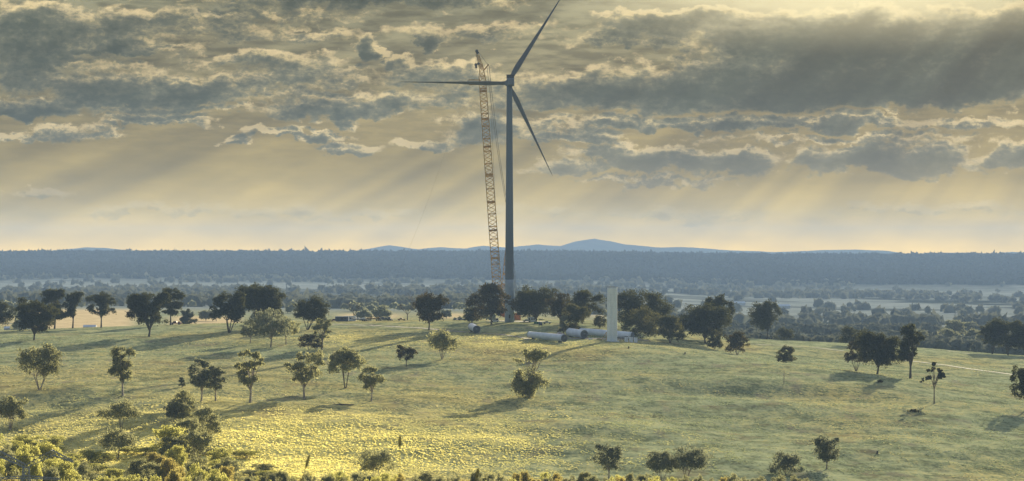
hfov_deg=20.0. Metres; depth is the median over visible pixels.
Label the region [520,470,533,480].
gum tree
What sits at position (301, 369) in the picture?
gum tree
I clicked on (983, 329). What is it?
gum tree
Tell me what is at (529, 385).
gum tree
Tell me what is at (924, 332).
valley tree
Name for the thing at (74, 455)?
gum tree
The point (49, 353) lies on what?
gum tree
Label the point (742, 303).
farmhouse
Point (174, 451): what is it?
gum tree
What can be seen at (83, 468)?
gum tree
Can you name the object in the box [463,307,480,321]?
bush
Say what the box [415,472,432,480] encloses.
gum tree
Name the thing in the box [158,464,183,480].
gum tree
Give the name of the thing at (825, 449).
gum tree
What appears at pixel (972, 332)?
valley tree
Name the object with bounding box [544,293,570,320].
gum tree
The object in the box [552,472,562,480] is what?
gum tree
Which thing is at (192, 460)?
gum tree
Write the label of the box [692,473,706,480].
gum tree
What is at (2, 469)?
gum tree
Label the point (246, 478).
gum tree
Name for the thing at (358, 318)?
flatbed trailer
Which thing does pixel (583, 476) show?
gum tree
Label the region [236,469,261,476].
gum tree
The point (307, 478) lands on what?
gum tree
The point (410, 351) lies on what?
gum tree
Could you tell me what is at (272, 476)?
gum tree
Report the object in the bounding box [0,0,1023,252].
sky
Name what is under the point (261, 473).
gum tree
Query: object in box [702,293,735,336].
gum tree
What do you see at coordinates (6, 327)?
farm shed
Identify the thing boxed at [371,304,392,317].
valley tree
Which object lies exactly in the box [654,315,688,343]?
bush
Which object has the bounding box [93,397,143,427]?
gum tree
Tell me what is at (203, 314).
valley tree
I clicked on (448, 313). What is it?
valley tree
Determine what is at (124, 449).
gum tree
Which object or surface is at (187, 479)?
gum tree
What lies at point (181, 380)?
bush
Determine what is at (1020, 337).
gum tree
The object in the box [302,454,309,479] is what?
grass stalk
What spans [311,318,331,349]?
gum tree
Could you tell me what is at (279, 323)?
gum tree
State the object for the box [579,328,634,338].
tower section
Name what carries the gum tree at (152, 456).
on the ground at (117, 324)
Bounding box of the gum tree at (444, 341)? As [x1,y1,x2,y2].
[426,328,460,358]
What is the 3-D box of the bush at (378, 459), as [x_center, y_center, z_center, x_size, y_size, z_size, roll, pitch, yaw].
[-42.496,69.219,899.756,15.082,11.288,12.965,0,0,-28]
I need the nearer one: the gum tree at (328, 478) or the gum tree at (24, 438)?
the gum tree at (328, 478)
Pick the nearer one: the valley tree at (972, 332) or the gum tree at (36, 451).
the gum tree at (36, 451)
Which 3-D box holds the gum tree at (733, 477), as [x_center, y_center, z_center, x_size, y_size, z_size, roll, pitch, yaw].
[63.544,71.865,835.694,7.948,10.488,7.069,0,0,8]
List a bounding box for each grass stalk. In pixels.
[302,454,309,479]
[475,468,478,479]
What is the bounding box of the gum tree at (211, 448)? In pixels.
[196,447,213,453]
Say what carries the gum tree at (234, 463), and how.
on the ground at (117, 324)
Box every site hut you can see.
[335,316,348,321]
[528,317,535,321]
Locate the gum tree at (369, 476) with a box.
[356,472,374,480]
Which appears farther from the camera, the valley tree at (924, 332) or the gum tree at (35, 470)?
the valley tree at (924, 332)
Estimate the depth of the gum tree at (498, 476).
814.20 m
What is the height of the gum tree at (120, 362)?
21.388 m
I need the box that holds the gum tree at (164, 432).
[149,424,190,450]
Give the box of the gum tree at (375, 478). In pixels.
[364,476,381,480]
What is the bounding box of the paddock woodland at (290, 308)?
[0,299,624,329]
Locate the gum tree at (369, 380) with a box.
[356,366,386,400]
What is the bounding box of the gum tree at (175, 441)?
[157,436,188,454]
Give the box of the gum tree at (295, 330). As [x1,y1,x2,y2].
[276,316,300,343]
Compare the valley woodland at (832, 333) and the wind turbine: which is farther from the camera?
the valley woodland at (832, 333)
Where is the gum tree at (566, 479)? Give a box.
[561,475,577,480]
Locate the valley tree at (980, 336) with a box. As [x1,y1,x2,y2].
[975,333,984,338]
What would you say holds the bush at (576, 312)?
on the ground at (117, 324)
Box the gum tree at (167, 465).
[159,457,185,480]
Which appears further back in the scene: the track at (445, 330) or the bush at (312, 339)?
the track at (445, 330)
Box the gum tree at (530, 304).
[512,284,560,321]
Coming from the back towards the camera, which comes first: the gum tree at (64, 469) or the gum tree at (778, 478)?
the gum tree at (778, 478)
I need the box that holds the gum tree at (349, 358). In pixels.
[327,346,367,387]
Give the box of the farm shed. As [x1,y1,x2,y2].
[4,326,22,329]
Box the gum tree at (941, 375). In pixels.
[919,362,945,403]
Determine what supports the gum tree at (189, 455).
on the ground at (117, 324)
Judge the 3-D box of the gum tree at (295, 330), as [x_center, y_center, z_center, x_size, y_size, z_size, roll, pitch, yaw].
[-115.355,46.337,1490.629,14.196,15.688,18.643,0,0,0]
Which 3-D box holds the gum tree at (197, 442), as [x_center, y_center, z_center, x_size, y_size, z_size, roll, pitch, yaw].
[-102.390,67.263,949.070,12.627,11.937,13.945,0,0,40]
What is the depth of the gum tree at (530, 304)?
1684.91 m
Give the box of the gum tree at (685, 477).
[680,475,688,480]
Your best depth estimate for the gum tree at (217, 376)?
1127.04 m
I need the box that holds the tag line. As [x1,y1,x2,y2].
[372,109,459,327]
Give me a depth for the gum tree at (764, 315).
1887.83 m
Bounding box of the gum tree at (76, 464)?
[58,455,79,469]
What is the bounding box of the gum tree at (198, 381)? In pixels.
[186,357,215,400]
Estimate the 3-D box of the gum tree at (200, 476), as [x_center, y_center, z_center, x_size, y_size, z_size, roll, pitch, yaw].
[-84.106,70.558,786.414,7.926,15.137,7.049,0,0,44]
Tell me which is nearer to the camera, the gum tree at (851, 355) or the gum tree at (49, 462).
the gum tree at (49, 462)
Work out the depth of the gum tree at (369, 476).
801.71 m
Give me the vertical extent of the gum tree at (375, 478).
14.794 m
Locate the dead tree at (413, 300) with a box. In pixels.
[406,290,436,320]
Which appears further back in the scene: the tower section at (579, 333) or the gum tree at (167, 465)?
the tower section at (579, 333)
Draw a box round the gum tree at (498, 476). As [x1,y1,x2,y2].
[488,471,506,480]
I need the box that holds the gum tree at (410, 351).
[396,345,417,366]
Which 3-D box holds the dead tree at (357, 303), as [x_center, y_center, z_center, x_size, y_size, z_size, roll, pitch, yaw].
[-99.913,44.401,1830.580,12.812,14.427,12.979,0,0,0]
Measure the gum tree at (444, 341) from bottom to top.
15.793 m
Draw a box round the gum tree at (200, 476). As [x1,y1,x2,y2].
[195,475,206,480]
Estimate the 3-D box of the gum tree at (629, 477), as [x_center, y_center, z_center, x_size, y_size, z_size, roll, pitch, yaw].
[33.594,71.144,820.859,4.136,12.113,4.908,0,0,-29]
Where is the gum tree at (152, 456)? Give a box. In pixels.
[144,451,166,472]
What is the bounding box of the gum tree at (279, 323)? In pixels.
[243,307,291,347]
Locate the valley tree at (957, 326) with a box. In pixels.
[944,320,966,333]
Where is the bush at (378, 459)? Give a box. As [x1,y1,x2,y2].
[349,446,399,475]
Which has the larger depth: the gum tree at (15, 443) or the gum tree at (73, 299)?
the gum tree at (73, 299)
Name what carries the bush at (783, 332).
on the ground at (117, 324)
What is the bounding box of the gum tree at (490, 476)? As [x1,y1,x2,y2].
[482,473,495,480]
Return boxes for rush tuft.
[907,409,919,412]
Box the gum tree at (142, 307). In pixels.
[125,291,171,336]
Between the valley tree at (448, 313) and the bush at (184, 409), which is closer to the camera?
the bush at (184, 409)
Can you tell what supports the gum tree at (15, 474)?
on the ground at (117, 324)
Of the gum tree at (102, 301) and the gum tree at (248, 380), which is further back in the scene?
the gum tree at (102, 301)
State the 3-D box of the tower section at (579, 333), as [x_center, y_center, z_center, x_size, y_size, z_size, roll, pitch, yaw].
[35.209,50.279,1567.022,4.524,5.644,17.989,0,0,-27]
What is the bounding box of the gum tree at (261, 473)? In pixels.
[254,470,277,476]
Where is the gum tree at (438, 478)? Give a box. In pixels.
[431,476,445,480]
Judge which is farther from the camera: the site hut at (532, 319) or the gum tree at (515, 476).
the site hut at (532, 319)
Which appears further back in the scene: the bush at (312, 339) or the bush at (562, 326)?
the bush at (562, 326)
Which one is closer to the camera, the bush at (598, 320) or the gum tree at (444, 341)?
the gum tree at (444, 341)
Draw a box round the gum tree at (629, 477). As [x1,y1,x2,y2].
[625,473,635,480]
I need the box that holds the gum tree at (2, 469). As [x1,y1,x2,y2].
[0,462,5,476]
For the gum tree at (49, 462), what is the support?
on the ground at (117, 324)
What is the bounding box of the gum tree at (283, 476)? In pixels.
[275,470,289,480]
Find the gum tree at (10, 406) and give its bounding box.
[0,395,28,429]
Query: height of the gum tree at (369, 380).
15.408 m
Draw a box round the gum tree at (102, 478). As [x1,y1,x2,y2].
[97,475,117,480]
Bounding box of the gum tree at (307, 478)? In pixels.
[302,472,316,480]
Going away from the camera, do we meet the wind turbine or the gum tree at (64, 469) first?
the gum tree at (64, 469)
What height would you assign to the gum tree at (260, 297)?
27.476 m
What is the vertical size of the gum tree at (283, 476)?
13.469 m
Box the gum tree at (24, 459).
[11,448,42,479]
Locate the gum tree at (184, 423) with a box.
[168,418,206,437]
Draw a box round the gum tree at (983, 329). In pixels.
[978,326,1004,353]
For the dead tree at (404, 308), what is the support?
on the ground at (117, 324)
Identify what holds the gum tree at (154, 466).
on the ground at (117, 324)
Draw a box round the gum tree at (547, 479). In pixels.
[543,476,552,480]
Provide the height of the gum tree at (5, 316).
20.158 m
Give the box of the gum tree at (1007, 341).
[983,316,1023,354]
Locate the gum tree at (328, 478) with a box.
[321,473,334,480]
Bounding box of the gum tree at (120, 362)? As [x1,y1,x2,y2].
[107,345,137,395]
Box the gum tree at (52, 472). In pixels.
[42,463,59,480]
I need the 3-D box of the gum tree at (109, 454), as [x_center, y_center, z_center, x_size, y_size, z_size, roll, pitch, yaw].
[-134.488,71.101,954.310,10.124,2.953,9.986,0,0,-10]
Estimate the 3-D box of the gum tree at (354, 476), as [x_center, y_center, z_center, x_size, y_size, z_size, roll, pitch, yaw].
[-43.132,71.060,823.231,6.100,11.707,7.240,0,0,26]
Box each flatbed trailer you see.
[352,317,367,320]
[366,317,381,320]
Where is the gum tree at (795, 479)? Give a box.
[790,474,802,480]
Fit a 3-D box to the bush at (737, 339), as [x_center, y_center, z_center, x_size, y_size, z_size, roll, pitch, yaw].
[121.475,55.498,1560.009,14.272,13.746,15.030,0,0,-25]
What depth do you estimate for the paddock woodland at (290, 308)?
3026.42 m
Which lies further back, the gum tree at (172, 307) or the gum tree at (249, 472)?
the gum tree at (172, 307)
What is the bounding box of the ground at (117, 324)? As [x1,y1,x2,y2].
[0,239,1023,480]
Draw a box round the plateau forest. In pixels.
[0,247,1023,285]
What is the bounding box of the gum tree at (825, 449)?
[808,434,841,468]
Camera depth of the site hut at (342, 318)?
1768.65 m
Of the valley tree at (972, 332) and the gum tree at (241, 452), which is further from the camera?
the valley tree at (972, 332)
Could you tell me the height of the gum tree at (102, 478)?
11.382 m
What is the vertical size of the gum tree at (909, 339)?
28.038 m
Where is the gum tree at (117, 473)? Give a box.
[103,468,124,477]
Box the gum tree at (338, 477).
[334,470,349,480]
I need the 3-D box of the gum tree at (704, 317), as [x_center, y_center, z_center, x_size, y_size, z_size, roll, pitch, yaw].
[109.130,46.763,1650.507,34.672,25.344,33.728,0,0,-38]
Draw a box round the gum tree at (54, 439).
[39,435,66,449]
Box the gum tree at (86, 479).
[76,474,89,480]
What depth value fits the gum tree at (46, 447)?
864.67 m
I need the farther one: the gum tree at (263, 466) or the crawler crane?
the crawler crane
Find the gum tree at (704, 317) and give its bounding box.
[677,301,732,343]
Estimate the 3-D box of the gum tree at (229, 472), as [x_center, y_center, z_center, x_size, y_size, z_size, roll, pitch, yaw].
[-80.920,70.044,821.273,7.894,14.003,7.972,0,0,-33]
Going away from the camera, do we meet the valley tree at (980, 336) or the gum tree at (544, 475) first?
the gum tree at (544, 475)
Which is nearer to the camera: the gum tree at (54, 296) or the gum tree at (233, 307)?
the gum tree at (233, 307)
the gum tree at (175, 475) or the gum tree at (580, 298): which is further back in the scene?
the gum tree at (580, 298)
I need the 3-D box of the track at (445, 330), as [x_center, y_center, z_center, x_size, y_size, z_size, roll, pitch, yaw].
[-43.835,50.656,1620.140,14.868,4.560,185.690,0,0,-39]
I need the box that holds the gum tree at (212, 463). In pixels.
[206,459,220,477]
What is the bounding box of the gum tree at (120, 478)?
[110,475,138,480]
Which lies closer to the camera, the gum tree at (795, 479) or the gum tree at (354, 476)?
the gum tree at (354, 476)
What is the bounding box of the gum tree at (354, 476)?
[350,472,364,480]
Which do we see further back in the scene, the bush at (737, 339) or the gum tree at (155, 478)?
the bush at (737, 339)
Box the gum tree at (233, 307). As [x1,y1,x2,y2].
[208,291,246,332]
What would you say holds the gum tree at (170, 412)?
on the ground at (117, 324)
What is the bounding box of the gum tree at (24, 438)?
[12,434,39,448]
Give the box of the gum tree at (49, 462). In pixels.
[40,458,58,476]
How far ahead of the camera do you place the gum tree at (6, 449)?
866.89 m
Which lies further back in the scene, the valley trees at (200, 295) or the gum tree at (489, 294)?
the valley trees at (200, 295)
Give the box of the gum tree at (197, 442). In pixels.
[175,428,216,459]
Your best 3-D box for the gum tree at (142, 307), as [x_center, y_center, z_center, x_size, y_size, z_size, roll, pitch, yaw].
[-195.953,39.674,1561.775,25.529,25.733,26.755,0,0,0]
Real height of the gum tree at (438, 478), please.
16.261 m
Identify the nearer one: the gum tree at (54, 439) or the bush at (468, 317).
the gum tree at (54, 439)
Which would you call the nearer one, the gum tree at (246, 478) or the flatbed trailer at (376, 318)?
the gum tree at (246, 478)
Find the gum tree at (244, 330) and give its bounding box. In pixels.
[238,322,257,342]
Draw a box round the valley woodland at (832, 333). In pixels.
[656,318,1023,354]
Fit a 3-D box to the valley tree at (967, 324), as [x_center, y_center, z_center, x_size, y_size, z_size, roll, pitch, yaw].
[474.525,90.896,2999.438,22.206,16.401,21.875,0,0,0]
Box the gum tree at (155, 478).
[142,474,161,480]
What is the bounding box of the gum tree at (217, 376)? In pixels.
[206,365,229,400]
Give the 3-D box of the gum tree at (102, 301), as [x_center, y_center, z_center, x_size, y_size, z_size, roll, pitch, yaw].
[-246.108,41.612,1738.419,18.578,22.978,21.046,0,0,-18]
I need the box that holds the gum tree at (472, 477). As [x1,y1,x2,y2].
[469,470,481,480]
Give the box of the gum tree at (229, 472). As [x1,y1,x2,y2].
[216,463,236,480]
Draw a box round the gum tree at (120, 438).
[94,425,138,458]
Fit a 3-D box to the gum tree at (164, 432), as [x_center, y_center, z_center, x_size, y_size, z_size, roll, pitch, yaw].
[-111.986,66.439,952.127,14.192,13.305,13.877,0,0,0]
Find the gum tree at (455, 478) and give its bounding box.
[451,475,460,480]
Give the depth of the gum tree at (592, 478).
787.30 m
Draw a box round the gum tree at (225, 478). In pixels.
[214,471,230,480]
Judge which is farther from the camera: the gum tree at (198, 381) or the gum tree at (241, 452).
the gum tree at (198, 381)
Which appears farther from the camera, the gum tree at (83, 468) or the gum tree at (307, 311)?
the gum tree at (307, 311)
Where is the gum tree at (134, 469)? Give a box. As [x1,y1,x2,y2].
[123,457,150,478]
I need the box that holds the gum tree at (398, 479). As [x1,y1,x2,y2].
[395,474,405,480]
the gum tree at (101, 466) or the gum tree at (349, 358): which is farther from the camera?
the gum tree at (349, 358)
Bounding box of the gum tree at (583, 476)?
[577,470,590,480]
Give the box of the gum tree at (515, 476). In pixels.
[509,473,520,480]
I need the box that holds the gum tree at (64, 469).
[45,459,81,480]
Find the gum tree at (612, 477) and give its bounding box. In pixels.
[609,474,625,480]
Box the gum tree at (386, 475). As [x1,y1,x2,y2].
[379,473,398,480]
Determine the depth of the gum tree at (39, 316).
1531.11 m
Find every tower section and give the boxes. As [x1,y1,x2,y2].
[468,323,480,333]
[527,331,567,341]
[566,328,587,338]
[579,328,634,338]
[607,287,618,341]
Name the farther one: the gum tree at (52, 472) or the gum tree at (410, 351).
the gum tree at (410, 351)
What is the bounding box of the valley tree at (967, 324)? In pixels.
[964,320,977,327]
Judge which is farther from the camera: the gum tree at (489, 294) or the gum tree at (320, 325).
the gum tree at (489, 294)
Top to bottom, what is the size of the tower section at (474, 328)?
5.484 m
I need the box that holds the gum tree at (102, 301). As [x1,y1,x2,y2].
[85,291,117,327]
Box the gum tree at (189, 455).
[177,448,200,458]
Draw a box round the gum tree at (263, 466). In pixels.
[251,463,275,470]
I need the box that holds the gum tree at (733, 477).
[726,472,741,480]
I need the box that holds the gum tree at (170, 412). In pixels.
[163,399,179,422]
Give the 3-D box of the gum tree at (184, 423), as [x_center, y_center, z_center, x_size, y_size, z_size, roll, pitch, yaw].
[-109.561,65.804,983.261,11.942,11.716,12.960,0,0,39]
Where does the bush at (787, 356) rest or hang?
on the ground at (117, 324)
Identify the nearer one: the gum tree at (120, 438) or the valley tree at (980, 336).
the gum tree at (120, 438)
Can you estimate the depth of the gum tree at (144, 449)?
965.57 m
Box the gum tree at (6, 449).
[0,442,14,462]
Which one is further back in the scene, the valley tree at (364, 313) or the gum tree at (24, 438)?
the valley tree at (364, 313)
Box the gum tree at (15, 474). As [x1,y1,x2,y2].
[11,467,19,480]
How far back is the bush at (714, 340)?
1598.18 m
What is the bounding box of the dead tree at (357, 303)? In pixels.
[344,301,361,314]
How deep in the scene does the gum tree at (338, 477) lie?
846.04 m
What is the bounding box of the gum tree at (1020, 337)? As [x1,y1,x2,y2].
[1011,325,1023,349]
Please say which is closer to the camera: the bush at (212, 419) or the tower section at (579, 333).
the bush at (212, 419)
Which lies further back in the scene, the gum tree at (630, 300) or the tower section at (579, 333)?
the gum tree at (630, 300)
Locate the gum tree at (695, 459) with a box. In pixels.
[664,444,713,476]
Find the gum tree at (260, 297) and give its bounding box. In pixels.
[233,282,286,320]
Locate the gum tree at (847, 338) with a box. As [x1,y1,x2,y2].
[839,325,862,344]
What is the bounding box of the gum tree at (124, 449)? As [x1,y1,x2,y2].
[120,447,140,453]
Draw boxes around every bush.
[166,389,196,420]
[178,377,185,386]
[179,308,197,323]
[188,405,225,434]
[297,334,323,349]
[349,446,399,475]
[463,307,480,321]
[557,315,569,333]
[561,303,590,329]
[592,315,606,327]
[618,304,660,338]
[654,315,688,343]
[706,329,723,348]
[721,331,749,354]
[766,450,806,474]
[773,327,794,339]
[775,345,796,362]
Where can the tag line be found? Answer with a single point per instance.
(429, 196)
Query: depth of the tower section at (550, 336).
1531.81 m
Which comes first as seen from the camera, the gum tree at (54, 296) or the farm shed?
the gum tree at (54, 296)
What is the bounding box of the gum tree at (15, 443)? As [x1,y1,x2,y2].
[2,440,24,453]
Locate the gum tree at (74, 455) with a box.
[64,453,83,460]
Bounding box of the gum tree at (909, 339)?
[896,323,924,378]
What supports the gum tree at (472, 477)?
on the ground at (117, 324)
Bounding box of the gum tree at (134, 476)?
[125,474,141,479]
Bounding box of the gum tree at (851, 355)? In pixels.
[844,341,867,370]
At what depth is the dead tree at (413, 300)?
1739.82 m
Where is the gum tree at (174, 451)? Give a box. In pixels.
[165,443,187,467]
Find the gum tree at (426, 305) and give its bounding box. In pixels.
[412,291,450,329]
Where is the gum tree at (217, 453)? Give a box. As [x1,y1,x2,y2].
[207,447,234,461]
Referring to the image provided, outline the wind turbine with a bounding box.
[419,0,559,321]
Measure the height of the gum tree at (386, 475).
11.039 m
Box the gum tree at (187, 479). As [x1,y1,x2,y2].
[181,475,191,480]
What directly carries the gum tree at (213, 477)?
on the ground at (117, 324)
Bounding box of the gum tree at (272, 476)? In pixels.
[259,472,279,480]
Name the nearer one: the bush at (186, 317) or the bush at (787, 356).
the bush at (787, 356)
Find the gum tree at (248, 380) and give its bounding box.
[233,349,264,402]
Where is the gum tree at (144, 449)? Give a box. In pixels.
[131,447,157,454]
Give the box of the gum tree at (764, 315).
[746,298,784,338]
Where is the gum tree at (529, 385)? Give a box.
[509,345,550,397]
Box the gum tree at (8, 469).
[3,452,21,480]
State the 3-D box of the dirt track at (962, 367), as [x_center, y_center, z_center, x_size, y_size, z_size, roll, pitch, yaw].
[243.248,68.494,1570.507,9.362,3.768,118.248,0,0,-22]
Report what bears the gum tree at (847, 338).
on the ground at (117, 324)
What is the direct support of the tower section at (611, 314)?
on the ground at (117, 324)
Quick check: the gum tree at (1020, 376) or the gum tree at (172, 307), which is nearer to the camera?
the gum tree at (1020, 376)
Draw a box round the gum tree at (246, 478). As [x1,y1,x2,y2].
[243,475,256,480]
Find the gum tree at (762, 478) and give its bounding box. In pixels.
[751,476,766,480]
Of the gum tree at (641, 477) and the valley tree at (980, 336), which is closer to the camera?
the gum tree at (641, 477)
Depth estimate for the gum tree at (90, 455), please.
942.62 m
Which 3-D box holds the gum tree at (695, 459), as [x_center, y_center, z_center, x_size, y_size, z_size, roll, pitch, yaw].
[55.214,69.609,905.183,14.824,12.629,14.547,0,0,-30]
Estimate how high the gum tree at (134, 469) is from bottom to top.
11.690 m
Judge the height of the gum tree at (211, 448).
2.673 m
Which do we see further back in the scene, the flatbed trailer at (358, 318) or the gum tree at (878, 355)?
the flatbed trailer at (358, 318)
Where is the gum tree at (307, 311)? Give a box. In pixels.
[292,294,331,329]
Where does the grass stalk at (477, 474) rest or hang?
on the ground at (117, 324)
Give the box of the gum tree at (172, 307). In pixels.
[159,287,185,324]
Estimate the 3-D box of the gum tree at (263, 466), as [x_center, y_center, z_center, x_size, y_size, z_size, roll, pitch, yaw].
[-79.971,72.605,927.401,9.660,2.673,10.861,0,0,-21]
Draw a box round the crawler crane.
[474,50,520,320]
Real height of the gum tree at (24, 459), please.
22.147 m
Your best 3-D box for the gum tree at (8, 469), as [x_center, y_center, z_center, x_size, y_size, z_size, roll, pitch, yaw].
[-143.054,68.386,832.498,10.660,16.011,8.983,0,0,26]
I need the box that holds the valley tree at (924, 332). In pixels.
[914,329,927,335]
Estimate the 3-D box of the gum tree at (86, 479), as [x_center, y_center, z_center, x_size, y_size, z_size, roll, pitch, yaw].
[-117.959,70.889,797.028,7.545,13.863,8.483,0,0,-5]
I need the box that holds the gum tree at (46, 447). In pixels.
[36,441,62,463]
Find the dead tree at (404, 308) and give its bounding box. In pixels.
[397,302,412,319]
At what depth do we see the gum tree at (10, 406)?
1049.60 m
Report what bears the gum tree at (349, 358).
on the ground at (117, 324)
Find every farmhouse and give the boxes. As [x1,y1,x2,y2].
[733,301,745,305]
[778,304,790,308]
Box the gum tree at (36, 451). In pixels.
[7,443,44,465]
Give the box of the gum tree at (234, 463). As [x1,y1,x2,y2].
[213,455,244,480]
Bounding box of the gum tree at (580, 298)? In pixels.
[562,288,604,323]
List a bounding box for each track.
[343,324,528,338]
[905,360,1011,374]
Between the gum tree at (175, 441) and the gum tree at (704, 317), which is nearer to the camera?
the gum tree at (175, 441)
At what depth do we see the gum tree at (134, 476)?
840.48 m
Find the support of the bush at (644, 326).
on the ground at (117, 324)
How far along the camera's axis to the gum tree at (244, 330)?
1497.76 m
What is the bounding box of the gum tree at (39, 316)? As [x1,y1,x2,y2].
[14,297,60,339]
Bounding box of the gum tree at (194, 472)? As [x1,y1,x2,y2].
[186,462,207,480]
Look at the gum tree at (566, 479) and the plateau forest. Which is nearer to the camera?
the gum tree at (566, 479)
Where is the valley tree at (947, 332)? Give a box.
[935,328,961,337]
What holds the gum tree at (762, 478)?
on the ground at (117, 324)
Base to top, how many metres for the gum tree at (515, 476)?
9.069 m
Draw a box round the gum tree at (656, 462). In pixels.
[644,448,676,480]
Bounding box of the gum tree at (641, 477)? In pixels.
[636,472,653,480]
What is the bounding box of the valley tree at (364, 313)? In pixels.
[354,308,372,317]
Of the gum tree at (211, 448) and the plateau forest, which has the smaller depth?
the gum tree at (211, 448)
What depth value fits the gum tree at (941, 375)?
1228.44 m
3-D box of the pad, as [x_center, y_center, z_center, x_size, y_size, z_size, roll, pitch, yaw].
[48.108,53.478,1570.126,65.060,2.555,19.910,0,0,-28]
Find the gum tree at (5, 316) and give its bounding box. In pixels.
[0,299,17,325]
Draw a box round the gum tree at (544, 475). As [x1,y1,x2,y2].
[540,471,552,480]
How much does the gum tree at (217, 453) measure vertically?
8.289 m
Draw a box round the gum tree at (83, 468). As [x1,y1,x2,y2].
[72,461,99,480]
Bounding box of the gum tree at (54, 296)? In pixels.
[39,288,70,328]
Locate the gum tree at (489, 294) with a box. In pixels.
[464,282,520,324]
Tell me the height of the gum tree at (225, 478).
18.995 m
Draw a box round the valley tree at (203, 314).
[198,309,212,319]
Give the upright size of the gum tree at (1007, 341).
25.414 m
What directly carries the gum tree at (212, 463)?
on the ground at (117, 324)
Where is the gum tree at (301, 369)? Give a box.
[283,349,325,398]
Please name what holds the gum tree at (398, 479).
on the ground at (117, 324)
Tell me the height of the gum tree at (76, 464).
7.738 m
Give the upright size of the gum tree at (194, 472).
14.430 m
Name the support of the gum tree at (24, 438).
on the ground at (117, 324)
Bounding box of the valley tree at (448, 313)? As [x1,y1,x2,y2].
[440,309,451,318]
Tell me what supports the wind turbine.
on the ground at (117, 324)
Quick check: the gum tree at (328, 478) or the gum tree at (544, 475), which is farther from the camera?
the gum tree at (544, 475)
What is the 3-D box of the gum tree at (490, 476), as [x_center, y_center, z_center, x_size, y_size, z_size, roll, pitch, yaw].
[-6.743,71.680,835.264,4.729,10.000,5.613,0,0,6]
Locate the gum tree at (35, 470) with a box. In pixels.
[20,457,42,480]
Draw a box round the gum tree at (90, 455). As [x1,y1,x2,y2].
[77,449,108,462]
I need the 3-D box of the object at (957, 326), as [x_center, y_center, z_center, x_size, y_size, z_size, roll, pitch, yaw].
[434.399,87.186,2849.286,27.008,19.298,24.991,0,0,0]
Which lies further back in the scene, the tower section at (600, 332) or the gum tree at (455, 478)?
the tower section at (600, 332)
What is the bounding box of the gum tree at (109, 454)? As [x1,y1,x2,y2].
[101,452,117,458]
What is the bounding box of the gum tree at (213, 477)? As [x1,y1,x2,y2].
[203,468,219,480]
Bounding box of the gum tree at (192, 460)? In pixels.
[183,453,210,479]
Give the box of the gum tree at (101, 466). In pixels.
[88,463,109,471]
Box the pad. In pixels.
[570,338,649,340]
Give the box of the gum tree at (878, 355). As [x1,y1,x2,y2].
[853,328,901,373]
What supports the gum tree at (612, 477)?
on the ground at (117, 324)
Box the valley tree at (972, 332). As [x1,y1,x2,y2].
[964,328,980,335]
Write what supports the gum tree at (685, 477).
on the ground at (117, 324)
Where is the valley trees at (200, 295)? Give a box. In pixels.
[0,271,1023,325]
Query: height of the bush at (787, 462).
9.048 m
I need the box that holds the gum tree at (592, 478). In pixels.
[584,474,598,480]
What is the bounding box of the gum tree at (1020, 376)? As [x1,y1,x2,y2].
[1009,365,1023,399]
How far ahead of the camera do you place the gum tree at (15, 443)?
947.54 m
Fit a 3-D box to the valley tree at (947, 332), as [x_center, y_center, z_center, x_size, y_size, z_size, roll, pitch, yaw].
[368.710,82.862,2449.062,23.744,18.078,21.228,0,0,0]
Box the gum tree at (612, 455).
[590,442,626,479]
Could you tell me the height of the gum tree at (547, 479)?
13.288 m
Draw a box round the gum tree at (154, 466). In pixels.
[139,461,168,480]
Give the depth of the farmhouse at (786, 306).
5195.87 m
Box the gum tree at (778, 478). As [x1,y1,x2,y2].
[771,474,785,480]
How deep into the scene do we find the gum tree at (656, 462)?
902.73 m
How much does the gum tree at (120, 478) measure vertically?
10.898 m
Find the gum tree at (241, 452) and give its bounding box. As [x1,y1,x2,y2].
[230,450,261,457]
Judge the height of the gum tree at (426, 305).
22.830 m
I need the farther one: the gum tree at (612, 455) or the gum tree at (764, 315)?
the gum tree at (764, 315)
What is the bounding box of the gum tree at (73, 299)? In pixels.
[62,290,83,327]
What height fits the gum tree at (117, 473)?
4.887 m
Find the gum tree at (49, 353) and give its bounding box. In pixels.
[15,342,63,389]
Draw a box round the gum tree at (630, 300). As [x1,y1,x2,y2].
[603,287,673,325]

